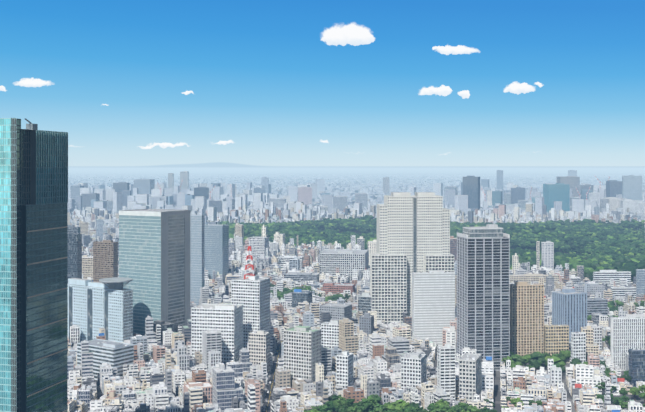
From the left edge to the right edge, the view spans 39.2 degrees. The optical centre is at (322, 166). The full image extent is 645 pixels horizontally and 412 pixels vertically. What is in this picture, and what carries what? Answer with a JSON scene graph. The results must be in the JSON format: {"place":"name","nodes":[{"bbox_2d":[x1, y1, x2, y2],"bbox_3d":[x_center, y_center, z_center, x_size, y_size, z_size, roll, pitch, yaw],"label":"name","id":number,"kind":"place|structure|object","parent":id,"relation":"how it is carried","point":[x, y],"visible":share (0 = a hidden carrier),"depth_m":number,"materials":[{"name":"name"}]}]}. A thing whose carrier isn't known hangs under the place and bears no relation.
{"place":"outdoors","nodes":[
{"label":"outdoors","id":0,"kind":"place"},
{"bbox_2d":[260,341,283,411],"bbox_3d":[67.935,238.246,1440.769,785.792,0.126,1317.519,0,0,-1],"label":"roads","id":1,"kind":"structure","parent":0,"point":[269,387],"depth_m":994.98,"materials":[{"name":"grey asphalt"}]},
{"bbox_2d":[263,350,277,410],"bbox_3d":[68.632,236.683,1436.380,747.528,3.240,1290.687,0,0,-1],"label":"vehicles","id":2,"kind":"object","parent":1,"relation":"on","point":[268,391],"visible":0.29,"depth_m":921.47,"materials":[{"name":"white metal"}]},
{"bbox_2d":[0,0,644,166],"label":"sky","id":3,"kind":"structure","parent":0,"point":[130,83],"materials":[{"name":"blue"}]},
{"bbox_2d":[68,167,644,411],"bbox_3d":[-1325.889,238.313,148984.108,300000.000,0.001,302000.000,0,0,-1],"label":"ground","id":4,"kind":"structure","parent":0,"point":[307,171],"depth_m":44742.03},
{"bbox_2d":[0,118,67,411],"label":"skyscraper","id":5,"kind":"structure","parent":4,"relation":"on","point":[33,254],"depth_m":600.56,"materials":[{"name":"teal glass"}]},
{"bbox_2d":[67,277,133,379],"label":"building","id":6,"kind":"structure","parent":4,"relation":"on","point":[93,308],"depth_m":1140.24,"materials":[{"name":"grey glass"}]},
{"bbox_2d":[67,213,228,304],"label":"office towers","id":7,"kind":"structure","parent":4,"relation":"on","point":[209,247],"depth_m":1629.79,"materials":[{"name":"grey glass"}]},
{"bbox_2d":[119,209,189,345],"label":"office building","id":8,"kind":"structure","parent":4,"relation":"on","point":[154,254],"depth_m":1194.82,"materials":[{"name":"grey glass"}]},
{"bbox_2d":[249,236,368,307],"bbox_3d":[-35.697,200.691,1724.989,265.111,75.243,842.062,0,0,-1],"label":"buildings","id":9,"kind":"structure","parent":4,"relation":"on","point":[346,261],"depth_m":1792.96,"materials":[{"name":"white concrete"}]},
{"bbox_2d":[79,221,583,285],"bbox_3d":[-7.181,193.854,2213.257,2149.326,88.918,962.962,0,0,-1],"label":"buildings","id":10,"kind":"structure","parent":4,"relation":"on","point":[266,267],"depth_m":1914.45,"materials":[{"name":"grey concrete"}]},
{"bbox_2d":[191,241,481,402],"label":"buildings","id":11,"kind":"structure","parent":4,"relation":"on","point":[241,320],"depth_m":1050.20,"materials":[{"name":"white concrete"}]},
{"bbox_2d":[67,170,642,213],"bbox_3d":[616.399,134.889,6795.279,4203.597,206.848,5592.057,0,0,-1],"label":"distant skyscrapers","id":12,"kind":"structure","parent":4,"relation":"on","point":[629,188],"depth_m":4683.92,"materials":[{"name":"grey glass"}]},
{"bbox_2d":[67,269,644,411],"bbox_3d":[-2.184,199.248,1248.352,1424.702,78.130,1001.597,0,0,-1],"label":"buildings","id":13,"kind":"structure","parent":4,"relation":"on","point":[206,380],"depth_m":967.40,"materials":[{"name":"white concrete"}]},
{"bbox_2d":[67,201,644,241],"bbox_3d":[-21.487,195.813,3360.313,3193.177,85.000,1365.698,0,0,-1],"label":"buildings","id":14,"kind":"structure","parent":4,"relation":"on","point":[101,223],"depth_m":3634.88,"materials":[{"name":"grey concrete"}]},
{"bbox_2d":[68,174,644,215],"bbox_3d":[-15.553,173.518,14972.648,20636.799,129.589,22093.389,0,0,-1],"label":"distant city skyline","id":15,"kind":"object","parent":4,"relation":"on","point":[324,191],"visible":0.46,"depth_m":6517.79,"materials":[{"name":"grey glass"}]},
{"bbox_2d":[157,176,609,276],"bbox_3d":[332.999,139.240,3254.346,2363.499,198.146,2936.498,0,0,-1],"label":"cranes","id":16,"kind":"object","parent":4,"relation":"on","point":[586,200],"visible":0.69,"depth_m":4401.99,"materials":[{"name":"metal"}]},
{"bbox_2d":[370,192,454,345],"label":"skyscraper","id":17,"kind":"structure","parent":4,"relation":"on","point":[412,274],"depth_m":1293.02,"materials":[{"name":"beige concrete"}]},
{"bbox_2d":[219,215,644,239],"bbox_3d":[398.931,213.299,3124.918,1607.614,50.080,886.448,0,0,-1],"label":"park trees","id":18,"kind":"object","parent":4,"relation":"on","point":[365,225],"visible":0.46,"depth_m":3020.06,"materials":[{"name":"green plant"}]},
{"bbox_2d":[229,235,644,281],"bbox_3d":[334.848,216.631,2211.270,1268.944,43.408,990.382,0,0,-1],"label":"park trees","id":19,"kind":"object","parent":4,"relation":"on","point":[608,252],"visible":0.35,"depth_m":2359.95,"materials":[{"name":"green plant"}]},
{"bbox_2d":[270,283,644,375],"bbox_3d":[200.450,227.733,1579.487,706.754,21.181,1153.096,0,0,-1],"label":"trees","id":20,"kind":"object","parent":4,"relation":"on","point":[536,360],"visible":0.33,"depth_m":1070.36,"materials":[{"name":"green plant"}]},
{"bbox_2d":[304,367,644,411],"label":"trees","id":21,"kind":"object","parent":4,"relation":"on","point":[333,403],"visible":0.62,"depth_m":847.10,"materials":[{"name":"green plant"}]},
{"bbox_2d":[457,224,509,370],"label":"residential tower","id":22,"kind":"structure","parent":4,"relation":"on","point":[483,291],"depth_m":1058.43,"materials":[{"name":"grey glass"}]},
{"bbox_2d":[510,269,644,386],"bbox_3d":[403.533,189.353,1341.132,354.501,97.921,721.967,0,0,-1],"label":"buildings","id":23,"kind":"structure","parent":4,"relation":"on","point":[572,310],"depth_m":1101.09,"materials":[{"name":"beige concrete"}]},
{"bbox_2d":[318,229,584,254],"bbox_3d":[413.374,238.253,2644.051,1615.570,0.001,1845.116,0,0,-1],"label":"park lawn","id":24,"kind":"structure","parent":0,"point":[510,247],"depth_m":2620.08,"materials":[{"name":"green plant"}]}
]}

